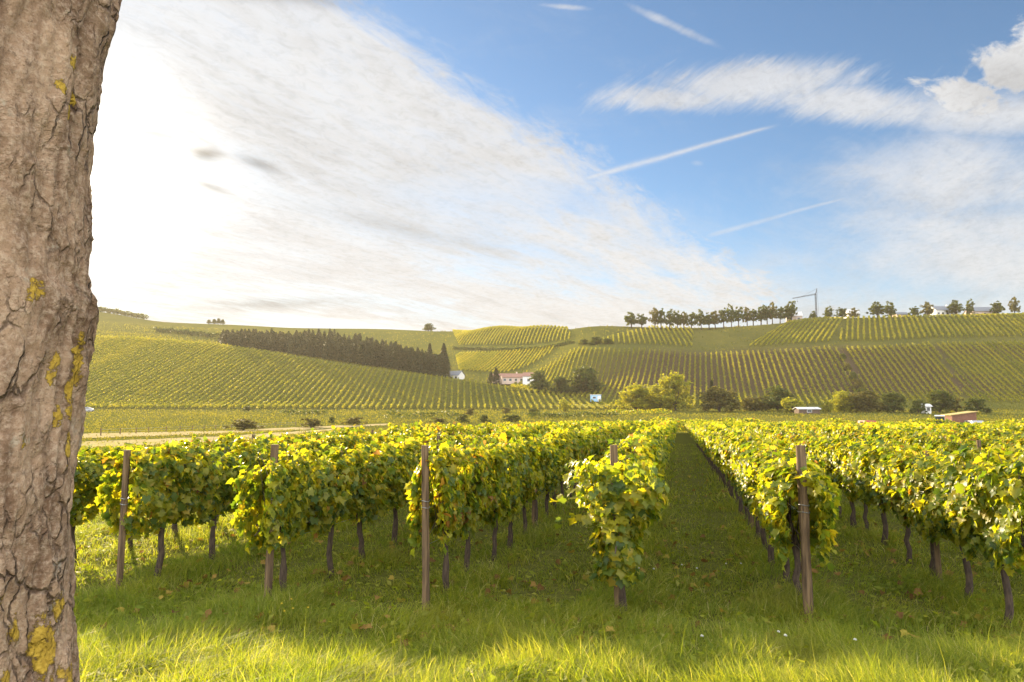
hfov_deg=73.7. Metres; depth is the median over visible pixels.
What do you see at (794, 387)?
vine row
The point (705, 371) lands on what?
vine row
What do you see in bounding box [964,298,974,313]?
skyline tree
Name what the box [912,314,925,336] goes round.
vine row
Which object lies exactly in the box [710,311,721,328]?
ridge tree
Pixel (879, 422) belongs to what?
cross vine row
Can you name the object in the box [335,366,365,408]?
vine row
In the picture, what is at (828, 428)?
grapevine
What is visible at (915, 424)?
grapevine
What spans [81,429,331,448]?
dry path
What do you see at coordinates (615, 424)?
grapevine
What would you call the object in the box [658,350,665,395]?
vine row
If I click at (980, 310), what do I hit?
house
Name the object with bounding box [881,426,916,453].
grapevine
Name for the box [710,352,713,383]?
vine row
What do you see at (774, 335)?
vine row
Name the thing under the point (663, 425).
grapevine
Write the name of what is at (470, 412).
bush
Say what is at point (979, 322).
vine row
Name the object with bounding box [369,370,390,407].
vine row
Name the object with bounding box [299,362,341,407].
vine row
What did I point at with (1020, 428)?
grapevine
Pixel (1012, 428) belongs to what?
grapevine
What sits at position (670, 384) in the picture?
tree
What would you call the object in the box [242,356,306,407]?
vine row
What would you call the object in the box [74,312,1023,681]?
ground
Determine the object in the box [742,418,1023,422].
cross vine row
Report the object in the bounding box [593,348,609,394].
vine row
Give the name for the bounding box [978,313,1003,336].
vine row
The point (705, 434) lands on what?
grapevine
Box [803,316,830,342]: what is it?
vine row
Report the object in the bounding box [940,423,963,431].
grapevine
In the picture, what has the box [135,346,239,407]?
vine row
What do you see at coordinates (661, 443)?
grapevine
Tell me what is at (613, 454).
vine post
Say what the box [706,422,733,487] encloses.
grapevine
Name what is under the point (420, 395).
vine row
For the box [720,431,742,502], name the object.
grapevine
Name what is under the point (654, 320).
ridge tree
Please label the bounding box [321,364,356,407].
vine row
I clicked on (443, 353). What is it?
conifer
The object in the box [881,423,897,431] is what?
grapevine
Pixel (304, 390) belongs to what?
vine row
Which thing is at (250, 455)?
grapevine
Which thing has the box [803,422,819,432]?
grapevine
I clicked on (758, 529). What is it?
grapevine
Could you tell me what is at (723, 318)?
ridge tree
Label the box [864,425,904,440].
grapevine
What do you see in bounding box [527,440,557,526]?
grapevine
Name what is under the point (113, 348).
vine row
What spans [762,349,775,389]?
vine row
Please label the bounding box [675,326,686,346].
vine row
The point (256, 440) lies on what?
grapevine
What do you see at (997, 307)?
skyline tree
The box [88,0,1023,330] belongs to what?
sky
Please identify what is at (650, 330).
vine row
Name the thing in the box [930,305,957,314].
house
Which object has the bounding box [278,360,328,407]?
vine row
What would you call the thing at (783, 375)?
vine row
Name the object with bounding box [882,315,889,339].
vine row
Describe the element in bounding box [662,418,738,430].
cross vine row
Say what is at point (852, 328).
vine row
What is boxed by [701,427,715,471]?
grapevine
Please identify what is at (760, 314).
ridge tree
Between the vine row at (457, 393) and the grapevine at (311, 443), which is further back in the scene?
the vine row at (457, 393)
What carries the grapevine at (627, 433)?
on the ground at (718, 336)
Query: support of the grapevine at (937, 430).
on the ground at (718, 336)
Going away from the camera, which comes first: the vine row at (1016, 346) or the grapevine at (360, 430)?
the grapevine at (360, 430)
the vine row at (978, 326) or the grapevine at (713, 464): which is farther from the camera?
the vine row at (978, 326)
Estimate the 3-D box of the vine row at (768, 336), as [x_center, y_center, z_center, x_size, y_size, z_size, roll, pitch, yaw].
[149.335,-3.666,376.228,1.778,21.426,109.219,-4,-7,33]
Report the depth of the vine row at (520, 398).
275.57 m
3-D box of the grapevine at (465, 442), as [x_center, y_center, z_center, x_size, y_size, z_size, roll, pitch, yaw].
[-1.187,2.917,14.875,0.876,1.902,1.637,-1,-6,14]
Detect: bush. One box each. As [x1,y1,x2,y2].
[223,418,265,429]
[242,406,251,410]
[301,417,322,427]
[328,417,335,423]
[340,416,367,424]
[428,417,447,422]
[456,413,470,422]
[464,408,476,414]
[477,415,491,422]
[499,415,522,421]
[501,407,510,413]
[526,409,539,415]
[578,339,587,343]
[588,336,602,343]
[603,338,613,343]
[779,397,806,412]
[820,399,833,411]
[844,363,852,369]
[849,371,857,379]
[851,378,864,389]
[856,388,866,394]
[909,398,928,413]
[948,397,965,411]
[963,397,992,412]
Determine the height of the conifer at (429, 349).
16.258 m
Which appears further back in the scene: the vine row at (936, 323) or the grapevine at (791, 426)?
the vine row at (936, 323)
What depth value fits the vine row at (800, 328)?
349.22 m
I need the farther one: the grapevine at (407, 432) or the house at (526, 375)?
the house at (526, 375)
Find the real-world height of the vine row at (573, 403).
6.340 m
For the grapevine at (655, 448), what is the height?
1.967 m
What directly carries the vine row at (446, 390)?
on the ground at (718, 336)
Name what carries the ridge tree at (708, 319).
on the ground at (718, 336)
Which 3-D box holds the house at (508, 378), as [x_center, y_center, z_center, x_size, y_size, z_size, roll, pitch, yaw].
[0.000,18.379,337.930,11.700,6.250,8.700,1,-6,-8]
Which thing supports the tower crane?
on the ground at (718, 336)
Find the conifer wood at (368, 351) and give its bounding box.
[217,328,451,376]
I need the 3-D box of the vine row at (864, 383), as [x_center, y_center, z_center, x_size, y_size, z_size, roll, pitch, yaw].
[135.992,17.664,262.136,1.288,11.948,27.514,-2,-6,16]
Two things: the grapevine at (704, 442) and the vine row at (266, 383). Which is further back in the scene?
the vine row at (266, 383)
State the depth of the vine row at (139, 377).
293.85 m
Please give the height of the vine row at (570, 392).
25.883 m
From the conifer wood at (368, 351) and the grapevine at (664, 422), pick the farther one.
the conifer wood at (368, 351)
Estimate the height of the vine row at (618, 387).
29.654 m
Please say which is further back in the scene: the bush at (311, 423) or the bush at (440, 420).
the bush at (440, 420)
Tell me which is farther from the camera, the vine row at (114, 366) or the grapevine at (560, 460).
the vine row at (114, 366)
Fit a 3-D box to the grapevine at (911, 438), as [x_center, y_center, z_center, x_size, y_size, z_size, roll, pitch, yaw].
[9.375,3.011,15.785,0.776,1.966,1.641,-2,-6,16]
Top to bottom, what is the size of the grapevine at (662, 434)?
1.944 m
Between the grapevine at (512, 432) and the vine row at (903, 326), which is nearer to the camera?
the grapevine at (512, 432)
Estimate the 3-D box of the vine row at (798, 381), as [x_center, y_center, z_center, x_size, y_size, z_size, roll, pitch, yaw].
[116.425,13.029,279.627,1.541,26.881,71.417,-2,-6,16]
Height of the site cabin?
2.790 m
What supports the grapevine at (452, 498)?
on the ground at (718, 336)
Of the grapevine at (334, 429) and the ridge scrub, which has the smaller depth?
the grapevine at (334, 429)
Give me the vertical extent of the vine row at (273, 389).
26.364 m
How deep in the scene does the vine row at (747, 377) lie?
287.70 m
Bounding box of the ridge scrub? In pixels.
[98,306,148,318]
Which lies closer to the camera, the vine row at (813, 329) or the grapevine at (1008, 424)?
the grapevine at (1008, 424)
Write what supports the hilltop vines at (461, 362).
on the ground at (718, 336)
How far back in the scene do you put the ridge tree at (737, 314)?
394.72 m
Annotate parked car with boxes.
[85,407,93,411]
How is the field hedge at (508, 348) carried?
on the ground at (718, 336)
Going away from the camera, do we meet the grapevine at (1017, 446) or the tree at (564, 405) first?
the grapevine at (1017, 446)
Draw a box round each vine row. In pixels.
[85,341,194,398]
[85,341,202,404]
[85,342,206,405]
[86,340,189,393]
[86,341,198,399]
[87,339,182,386]
[87,340,185,389]
[87,342,210,406]
[88,338,170,376]
[88,339,172,379]
[88,339,176,382]
[89,337,154,366]
[89,338,157,368]
[89,338,162,370]
[89,338,167,373]
[90,337,149,363]
[91,337,147,360]
[92,336,138,355]
[92,336,142,357]
[93,335,134,352]
[94,335,112,342]
[94,335,121,346]
[94,335,125,348]
[94,336,115,344]
[94,343,214,407]
[95,335,129,349]
[100,342,219,406]
[107,343,223,407]
[113,344,227,407]
[122,344,231,407]
[129,345,235,407]
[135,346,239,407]
[142,347,243,406]
[149,347,248,407]
[156,348,252,407]
[164,348,256,407]
[171,349,260,407]
[178,349,265,407]
[184,350,269,407]
[191,351,274,407]
[197,352,278,408]
[206,353,282,407]
[213,353,286,407]
[221,354,291,407]
[227,355,296,408]
[234,357,300,407]
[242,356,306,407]
[250,358,309,407]
[256,359,313,408]
[264,359,318,407]
[271,360,322,407]
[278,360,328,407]
[285,361,332,407]
[292,361,337,408]
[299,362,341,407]
[306,363,346,408]
[314,364,351,407]
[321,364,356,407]
[327,365,360,407]
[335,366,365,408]
[341,366,371,407]
[348,367,375,407]
[356,368,379,407]
[362,368,385,407]
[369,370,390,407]
[375,370,395,407]
[382,370,400,408]
[390,371,406,408]
[397,372,410,407]
[403,372,416,408]
[409,373,421,408]
[416,373,426,408]
[423,374,432,408]
[429,374,437,407]
[437,375,442,408]
[444,376,447,407]
[449,376,453,407]
[456,377,459,407]
[463,378,465,407]
[469,379,472,407]
[475,380,479,407]
[480,381,485,408]
[486,382,491,408]
[491,382,498,408]
[497,384,504,406]
[504,384,512,408]
[507,369,537,389]
[510,385,519,408]
[513,367,541,389]
[515,386,526,408]
[518,365,546,390]
[521,388,532,408]
[524,361,550,390]
[527,388,538,408]
[529,358,556,390]
[533,388,544,408]
[535,355,561,391]
[539,390,552,408]
[540,353,565,393]
[546,391,559,408]
[548,349,570,392]
[551,347,575,393]
[552,392,565,407]
[556,347,579,395]
[558,392,573,407]
[562,347,583,394]
[565,394,581,408]
[566,347,587,395]
[571,347,591,396]
[574,395,587,408]
[576,347,596,397]
[581,347,600,396]
[581,396,595,408]
[586,348,604,397]
[591,399,603,407]
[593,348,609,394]
[597,347,614,394]
[598,399,610,408]
[601,348,619,400]
[605,348,624,403]
[607,349,629,406]
[611,347,634,408]
[620,349,639,406]
[624,347,645,407]
[641,350,649,385]
[647,350,655,386]
[648,326,655,343]
[650,416,737,420]
[651,325,661,344]
[652,349,660,391]
[655,325,665,343]
[655,417,739,428]
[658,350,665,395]
[660,418,738,429]
[661,325,670,345]
[661,350,670,396]
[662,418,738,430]
[666,326,676,345]
[670,326,681,345]
[671,350,675,372]
[673,351,681,407]
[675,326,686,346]
[679,352,686,403]
[680,326,692,345]
[684,326,692,339]
[687,351,690,405]
[692,352,695,406]
[699,353,701,406]
[704,352,707,391]
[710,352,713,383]
[715,351,720,387]
[721,351,726,389]
[725,352,734,403]
[730,350,741,401]
[736,351,746,397]
[737,418,1023,423]
[740,418,1018,423]
[741,350,753,400]
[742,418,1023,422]
[744,417,1016,422]
[747,350,760,399]
[752,350,766,398]
[755,321,786,345]
[757,350,770,395]
[760,323,784,344]
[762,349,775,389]
[766,319,793,344]
[768,349,782,387]
[770,319,799,344]
[773,349,794,399]
[775,318,803,343]
[780,349,803,401]
[782,318,808,344]
[784,349,809,403]
[788,317,811,343]
[790,349,817,403]
[792,317,816,342]
[795,348,824,404]
[797,317,824,343]
[800,348,828,401]
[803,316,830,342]
[806,347,834,403]
[810,316,834,340]
[812,347,841,399]
[815,316,838,341]
[818,346,848,400]
[821,317,843,340]
[823,345,851,393]
[827,316,842,340]
[828,345,855,392]
[835,346,860,389]
[845,316,849,339]
[847,345,883,401]
[851,316,853,339]
[851,346,886,397]
[857,316,859,340]
[857,345,889,392]
[857,374,868,390]
[862,316,864,340]
[863,346,900,398]
[868,315,871,339]
[868,345,908,400]
[873,316,877,339]
[874,345,916,400]
[877,315,883,340]
[879,346,923,399]
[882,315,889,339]
[883,344,929,400]
[888,315,895,338]
[889,344,927,393]
[893,315,900,338]
[896,343,934,392]
[897,314,907,337]
[901,343,939,389]
[902,314,914,338]
[906,343,954,398]
[907,315,919,337]
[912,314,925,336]
[912,343,962,400]
[917,315,931,336]
[918,343,962,394]
[922,343,953,377]
[923,314,937,337]
[927,341,942,357]
[928,315,943,336]
[933,314,950,337]
[937,314,955,336]
[937,344,998,401]
[941,341,1005,400]
[943,314,962,336]
[946,358,989,400]
[947,314,968,337]
[947,341,1012,400]
[952,342,1019,400]
[953,314,973,337]
[953,372,984,398]
[958,313,981,336]
[958,341,1023,400]
[962,314,986,336]
[962,387,974,397]
[964,341,1023,395]
[968,313,992,335]
[970,342,1023,391]
[971,313,998,336]
[975,340,1023,383]
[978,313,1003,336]
[982,341,1023,378]
[983,313,1010,336]
[986,341,1023,372]
[991,312,1015,336]
[991,340,1023,369]
[995,313,1022,336]
[997,341,1023,362]
[998,313,1023,332]
[1002,313,1023,327]
[1002,340,1023,357]
[1008,340,1023,352]
[1009,312,1023,323]
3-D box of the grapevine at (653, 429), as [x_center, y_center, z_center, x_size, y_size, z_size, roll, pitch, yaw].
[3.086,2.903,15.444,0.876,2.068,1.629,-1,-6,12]
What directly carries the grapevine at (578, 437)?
on the ground at (718, 336)
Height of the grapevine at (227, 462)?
1.848 m
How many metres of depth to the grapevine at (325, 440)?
13.81 m
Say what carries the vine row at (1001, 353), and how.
on the ground at (718, 336)
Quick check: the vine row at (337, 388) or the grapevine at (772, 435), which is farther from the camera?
the vine row at (337, 388)
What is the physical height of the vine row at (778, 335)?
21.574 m
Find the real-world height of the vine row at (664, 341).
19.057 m
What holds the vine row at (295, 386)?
on the ground at (718, 336)
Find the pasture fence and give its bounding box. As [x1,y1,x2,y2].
[100,422,295,434]
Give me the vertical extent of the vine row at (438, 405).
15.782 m
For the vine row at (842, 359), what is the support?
on the ground at (718, 336)
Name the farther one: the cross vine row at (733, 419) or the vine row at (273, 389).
the vine row at (273, 389)
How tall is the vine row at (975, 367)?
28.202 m
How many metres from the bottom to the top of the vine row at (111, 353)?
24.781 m
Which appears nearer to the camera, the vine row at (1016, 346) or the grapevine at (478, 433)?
the grapevine at (478, 433)
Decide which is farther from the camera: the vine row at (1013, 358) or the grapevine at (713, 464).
the vine row at (1013, 358)
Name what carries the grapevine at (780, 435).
on the ground at (718, 336)
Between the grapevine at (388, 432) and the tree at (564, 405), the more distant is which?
the tree at (564, 405)
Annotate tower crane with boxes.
[792,289,818,316]
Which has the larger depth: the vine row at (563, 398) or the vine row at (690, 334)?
the vine row at (690, 334)
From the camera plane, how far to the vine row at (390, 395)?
281.05 m
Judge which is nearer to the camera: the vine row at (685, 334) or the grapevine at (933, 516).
the grapevine at (933, 516)
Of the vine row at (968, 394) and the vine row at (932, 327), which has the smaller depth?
the vine row at (968, 394)
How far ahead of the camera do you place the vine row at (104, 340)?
366.46 m
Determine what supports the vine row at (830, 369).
on the ground at (718, 336)
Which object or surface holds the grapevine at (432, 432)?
on the ground at (718, 336)
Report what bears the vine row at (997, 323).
on the ground at (718, 336)
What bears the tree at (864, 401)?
on the ground at (718, 336)
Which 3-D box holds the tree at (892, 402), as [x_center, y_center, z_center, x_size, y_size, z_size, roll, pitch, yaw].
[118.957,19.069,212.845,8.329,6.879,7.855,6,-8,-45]
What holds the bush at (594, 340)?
on the ground at (718, 336)
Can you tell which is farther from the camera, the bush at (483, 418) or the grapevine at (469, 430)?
the bush at (483, 418)
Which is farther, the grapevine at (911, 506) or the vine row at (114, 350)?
the vine row at (114, 350)
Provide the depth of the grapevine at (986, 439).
16.10 m
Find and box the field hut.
[941,411,977,422]
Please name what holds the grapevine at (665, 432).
on the ground at (718, 336)
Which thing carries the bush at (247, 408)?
on the ground at (718, 336)
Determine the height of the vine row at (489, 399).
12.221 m
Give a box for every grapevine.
[69,442,133,563]
[84,446,162,549]
[93,440,221,581]
[134,442,210,538]
[166,444,263,561]
[179,431,252,525]
[221,431,303,529]
[226,444,334,591]
[242,434,273,444]
[261,431,309,445]
[264,436,326,537]
[284,428,329,442]
[289,443,378,578]
[308,425,345,441]
[308,432,354,465]
[320,437,404,562]
[326,427,373,455]
[337,424,364,439]
[355,431,392,451]
[367,428,397,437]
[367,436,429,545]
[380,433,408,452]
[385,423,412,438]
[387,425,425,442]
[398,442,440,536]
[399,420,424,433]
[404,441,487,595]
[411,425,465,451]
[416,429,437,443]
[425,422,440,430]
[428,425,450,436]
[431,437,502,576]
[440,431,480,447]
[445,422,464,435]
[457,424,476,437]
[460,429,488,448]
[466,430,498,443]
[470,422,492,435]
[470,433,523,560]
[472,428,483,436]
[489,429,515,441]
[489,432,537,547]
[490,422,524,448]
[502,425,530,440]
[509,434,552,534]
[514,424,540,439]
[524,421,542,439]
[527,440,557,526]
[532,421,550,436]
[533,434,569,517]
[542,430,573,509]
[544,426,580,496]
[550,459,669,614]
[551,420,569,430]
[556,425,589,497]
[565,428,593,493]
[567,420,580,429]
[573,420,586,428]
[573,429,600,485]
[579,425,602,465]
[584,426,606,465]
[588,447,653,587]
[591,424,614,450]
[592,426,611,457]
[593,427,608,465]
[596,436,659,500]
[601,424,616,443]
[603,422,621,438]
[604,423,620,438]
[613,434,665,549]
[614,422,626,439]
[618,425,624,439]
[625,425,629,437]
[627,433,661,476]
[630,423,667,452]
[632,433,665,473]
[635,429,667,479]
[645,426,666,469]
[649,423,671,448]
[649,429,669,459]
[651,424,669,450]
[653,424,670,455]
[654,423,674,446]
[658,420,675,439]
[658,426,670,457]
[698,422,707,460]
[698,423,709,462]
[700,423,711,465]
[701,424,714,470]
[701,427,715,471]
[703,422,716,475]
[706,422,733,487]
[706,424,722,480]
[706,427,722,483]
[711,428,736,495]
[713,428,728,491]
[713,428,740,498]
[718,429,746,513]
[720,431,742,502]
[724,434,751,521]
[728,426,762,527]
[731,437,779,550]
[731,441,767,538]
[736,434,797,566]
[743,446,825,582]
[748,457,841,599]
[750,422,763,432]
[755,424,768,434]
[758,423,773,438]
[765,427,778,442]
[769,427,788,443]
[773,427,795,444]
[782,428,806,442]
[784,428,811,447]
[787,423,796,429]
[788,432,814,454]
[792,423,803,430]
[799,430,825,458]
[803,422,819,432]
[806,434,839,490]
[808,434,851,518]
[818,422,840,434]
[818,433,862,527]
[824,423,847,437]
[833,422,860,438]
[837,424,866,441]
[839,441,878,531]
[846,433,905,546]
[856,422,885,442]
[859,421,876,431]
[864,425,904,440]
[865,440,939,564]
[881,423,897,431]
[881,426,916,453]
[881,449,951,577]
[896,429,930,451]
[902,428,958,456]
[903,423,933,434]
[903,444,999,602]
[913,422,936,431]
[923,432,982,466]
[929,424,951,436]
[938,441,1023,631]
[939,424,985,443]
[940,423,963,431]
[941,442,1005,467]
[954,422,984,433]
[959,432,1000,447]
[972,426,1001,436]
[974,433,1011,451]
[980,426,1012,444]
[980,442,1023,470]
[984,423,1002,426]
[993,431,1023,454]
[1002,423,1023,436]
[1004,446,1023,488]
[1007,422,1023,426]
[1016,427,1023,434]
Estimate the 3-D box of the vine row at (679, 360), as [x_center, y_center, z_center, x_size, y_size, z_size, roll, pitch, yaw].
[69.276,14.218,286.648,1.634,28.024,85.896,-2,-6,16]
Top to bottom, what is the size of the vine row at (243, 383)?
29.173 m
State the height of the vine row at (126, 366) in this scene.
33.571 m
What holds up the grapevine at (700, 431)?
on the ground at (718, 336)
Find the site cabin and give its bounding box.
[590,394,600,401]
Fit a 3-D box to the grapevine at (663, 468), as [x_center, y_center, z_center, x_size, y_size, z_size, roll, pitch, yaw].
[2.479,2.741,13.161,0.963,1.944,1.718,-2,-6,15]
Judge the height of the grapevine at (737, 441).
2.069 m
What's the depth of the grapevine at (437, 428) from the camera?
20.18 m
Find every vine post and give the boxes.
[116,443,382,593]
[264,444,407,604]
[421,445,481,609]
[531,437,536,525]
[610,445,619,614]
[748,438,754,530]
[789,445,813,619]
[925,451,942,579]
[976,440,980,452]
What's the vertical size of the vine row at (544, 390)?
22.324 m
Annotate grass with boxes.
[73,441,1023,681]
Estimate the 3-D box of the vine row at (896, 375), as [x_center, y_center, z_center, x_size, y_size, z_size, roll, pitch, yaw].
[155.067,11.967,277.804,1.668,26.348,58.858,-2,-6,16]
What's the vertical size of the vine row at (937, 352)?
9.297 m
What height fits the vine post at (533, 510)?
1.880 m
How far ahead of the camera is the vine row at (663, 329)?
370.20 m
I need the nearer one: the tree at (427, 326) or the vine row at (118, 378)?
the vine row at (118, 378)
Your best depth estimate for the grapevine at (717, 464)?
19.95 m
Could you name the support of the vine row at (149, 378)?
on the ground at (718, 336)
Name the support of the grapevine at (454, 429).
on the ground at (718, 336)
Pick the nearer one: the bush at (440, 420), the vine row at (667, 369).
the bush at (440, 420)
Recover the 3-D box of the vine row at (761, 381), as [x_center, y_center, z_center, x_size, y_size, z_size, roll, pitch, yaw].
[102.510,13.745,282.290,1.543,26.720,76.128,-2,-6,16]
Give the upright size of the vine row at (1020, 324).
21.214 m
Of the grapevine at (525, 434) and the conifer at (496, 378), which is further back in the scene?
the conifer at (496, 378)
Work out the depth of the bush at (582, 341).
352.15 m
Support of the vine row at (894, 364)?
on the ground at (718, 336)
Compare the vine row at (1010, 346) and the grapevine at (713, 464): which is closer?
the grapevine at (713, 464)
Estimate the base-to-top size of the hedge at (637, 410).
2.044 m
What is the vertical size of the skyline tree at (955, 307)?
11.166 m
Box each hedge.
[152,326,220,338]
[279,409,328,414]
[384,410,458,417]
[451,340,574,350]
[528,411,619,417]
[608,408,672,413]
[775,405,882,410]
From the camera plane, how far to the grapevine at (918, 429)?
21.23 m
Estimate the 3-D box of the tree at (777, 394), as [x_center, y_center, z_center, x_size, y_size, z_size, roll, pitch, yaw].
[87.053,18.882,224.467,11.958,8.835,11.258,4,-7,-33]
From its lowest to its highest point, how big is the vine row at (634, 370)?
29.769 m
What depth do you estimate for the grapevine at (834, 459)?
13.54 m
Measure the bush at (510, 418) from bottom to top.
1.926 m
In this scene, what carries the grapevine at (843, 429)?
on the ground at (718, 336)
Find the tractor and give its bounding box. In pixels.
[934,415,944,422]
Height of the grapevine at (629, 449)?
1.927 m
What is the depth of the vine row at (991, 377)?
272.15 m
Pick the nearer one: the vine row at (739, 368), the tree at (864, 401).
the tree at (864, 401)
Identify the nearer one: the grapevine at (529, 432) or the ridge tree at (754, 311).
the grapevine at (529, 432)
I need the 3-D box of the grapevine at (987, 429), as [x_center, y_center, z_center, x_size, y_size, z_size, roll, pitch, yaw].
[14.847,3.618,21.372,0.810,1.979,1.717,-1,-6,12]
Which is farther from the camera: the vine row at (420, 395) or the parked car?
the vine row at (420, 395)
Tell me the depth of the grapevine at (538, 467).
12.78 m
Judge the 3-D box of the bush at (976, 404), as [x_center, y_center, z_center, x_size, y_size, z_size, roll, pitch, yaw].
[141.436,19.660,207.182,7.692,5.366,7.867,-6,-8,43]
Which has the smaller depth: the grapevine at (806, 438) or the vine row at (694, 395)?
the grapevine at (806, 438)
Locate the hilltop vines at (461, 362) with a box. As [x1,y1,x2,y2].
[453,325,569,372]
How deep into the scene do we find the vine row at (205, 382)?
287.11 m
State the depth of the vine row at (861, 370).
276.39 m
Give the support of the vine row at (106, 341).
on the ground at (718, 336)
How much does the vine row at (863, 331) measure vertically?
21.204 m
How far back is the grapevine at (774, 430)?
23.50 m
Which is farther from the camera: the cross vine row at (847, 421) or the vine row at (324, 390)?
the vine row at (324, 390)
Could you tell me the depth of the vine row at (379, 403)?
282.05 m
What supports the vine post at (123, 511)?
on the ground at (718, 336)
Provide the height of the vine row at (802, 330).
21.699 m
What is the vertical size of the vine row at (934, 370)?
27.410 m
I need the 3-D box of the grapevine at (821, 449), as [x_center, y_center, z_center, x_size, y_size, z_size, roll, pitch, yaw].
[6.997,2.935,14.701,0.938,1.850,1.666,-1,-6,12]
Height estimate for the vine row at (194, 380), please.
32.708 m
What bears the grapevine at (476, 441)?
on the ground at (718, 336)
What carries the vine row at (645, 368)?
on the ground at (718, 336)
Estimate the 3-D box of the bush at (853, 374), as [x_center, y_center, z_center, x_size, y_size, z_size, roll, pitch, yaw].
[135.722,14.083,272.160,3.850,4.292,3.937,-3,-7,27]
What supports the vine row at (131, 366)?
on the ground at (718, 336)
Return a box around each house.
[444,371,464,378]
[500,372,522,383]
[522,372,533,384]
[786,312,802,321]
[843,310,859,317]
[892,312,907,316]
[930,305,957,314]
[963,307,992,315]
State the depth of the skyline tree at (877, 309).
386.85 m
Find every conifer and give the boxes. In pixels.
[427,343,432,352]
[440,343,448,357]
[487,372,493,384]
[491,368,501,384]
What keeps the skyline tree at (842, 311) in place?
on the ground at (718, 336)
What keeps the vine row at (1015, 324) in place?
on the ground at (718, 336)
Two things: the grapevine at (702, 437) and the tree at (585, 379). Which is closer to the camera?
the grapevine at (702, 437)
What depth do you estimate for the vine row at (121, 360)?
325.03 m
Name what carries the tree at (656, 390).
on the ground at (718, 336)
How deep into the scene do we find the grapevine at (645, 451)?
9.71 m
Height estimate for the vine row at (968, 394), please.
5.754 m
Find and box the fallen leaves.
[74,460,1023,650]
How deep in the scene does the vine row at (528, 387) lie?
302.82 m
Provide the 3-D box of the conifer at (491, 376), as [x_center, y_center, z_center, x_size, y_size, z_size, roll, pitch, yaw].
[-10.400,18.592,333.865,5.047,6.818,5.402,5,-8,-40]
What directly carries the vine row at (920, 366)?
on the ground at (718, 336)
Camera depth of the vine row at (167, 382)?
287.04 m
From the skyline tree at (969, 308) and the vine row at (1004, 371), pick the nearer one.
the vine row at (1004, 371)
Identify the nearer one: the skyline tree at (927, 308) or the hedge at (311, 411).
the hedge at (311, 411)
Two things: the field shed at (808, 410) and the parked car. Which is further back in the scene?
the parked car
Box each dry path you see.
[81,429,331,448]
[82,423,387,437]
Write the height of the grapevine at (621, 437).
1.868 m
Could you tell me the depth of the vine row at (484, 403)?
277.17 m
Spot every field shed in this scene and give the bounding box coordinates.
[793,407,820,413]
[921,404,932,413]
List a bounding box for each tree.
[0,0,121,681]
[422,323,435,330]
[527,370,551,391]
[550,376,570,393]
[558,399,570,410]
[566,365,606,393]
[614,383,656,410]
[624,312,637,327]
[634,313,648,328]
[646,384,663,409]
[648,306,659,327]
[650,370,694,410]
[655,308,665,329]
[663,309,675,329]
[673,310,682,327]
[679,311,688,329]
[684,312,698,328]
[695,309,706,329]
[697,386,741,411]
[702,312,717,328]
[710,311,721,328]
[718,307,729,327]
[725,303,735,327]
[733,307,746,326]
[740,395,771,410]
[741,306,752,325]
[747,309,760,325]
[756,304,767,324]
[761,306,774,323]
[762,385,794,409]
[767,302,777,323]
[774,307,786,322]
[781,304,792,320]
[785,301,797,319]
[809,311,816,317]
[823,306,833,316]
[828,390,858,411]
[833,307,849,316]
[843,390,886,411]
[849,308,859,317]
[866,301,886,316]
[881,391,908,412]
[884,301,896,316]
[908,306,920,315]
[919,301,933,314]
[922,390,956,412]
[946,299,964,313]
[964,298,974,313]
[989,300,1005,313]
[1008,297,1020,312]
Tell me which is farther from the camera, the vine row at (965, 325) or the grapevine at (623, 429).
the vine row at (965, 325)
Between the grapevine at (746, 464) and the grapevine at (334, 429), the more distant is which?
the grapevine at (334, 429)
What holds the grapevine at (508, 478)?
on the ground at (718, 336)
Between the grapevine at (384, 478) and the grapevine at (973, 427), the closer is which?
the grapevine at (384, 478)
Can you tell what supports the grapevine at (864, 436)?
on the ground at (718, 336)
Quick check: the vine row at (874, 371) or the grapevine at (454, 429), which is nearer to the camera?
the grapevine at (454, 429)
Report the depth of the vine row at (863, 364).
280.44 m
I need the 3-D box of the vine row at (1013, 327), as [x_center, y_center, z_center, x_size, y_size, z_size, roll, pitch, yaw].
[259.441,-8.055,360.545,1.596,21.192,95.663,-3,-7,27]
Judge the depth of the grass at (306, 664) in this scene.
7.13 m
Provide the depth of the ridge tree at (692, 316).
393.90 m
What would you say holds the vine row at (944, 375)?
on the ground at (718, 336)
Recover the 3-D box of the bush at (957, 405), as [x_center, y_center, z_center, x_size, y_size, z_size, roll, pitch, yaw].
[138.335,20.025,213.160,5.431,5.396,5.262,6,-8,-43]
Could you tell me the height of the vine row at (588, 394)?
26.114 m
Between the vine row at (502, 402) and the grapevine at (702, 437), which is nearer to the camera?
the grapevine at (702, 437)
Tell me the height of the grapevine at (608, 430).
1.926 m
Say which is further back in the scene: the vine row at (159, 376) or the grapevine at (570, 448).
the vine row at (159, 376)
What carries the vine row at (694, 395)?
on the ground at (718, 336)
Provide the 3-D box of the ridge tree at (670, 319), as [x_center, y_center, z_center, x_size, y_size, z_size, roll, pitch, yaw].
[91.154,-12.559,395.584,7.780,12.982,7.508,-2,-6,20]
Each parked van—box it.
[858,420,875,422]
[964,420,983,422]
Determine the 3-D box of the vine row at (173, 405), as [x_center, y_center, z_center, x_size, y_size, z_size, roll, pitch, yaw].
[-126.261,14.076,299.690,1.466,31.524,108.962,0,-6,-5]
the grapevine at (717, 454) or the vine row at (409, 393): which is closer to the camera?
the grapevine at (717, 454)
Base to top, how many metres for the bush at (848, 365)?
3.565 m

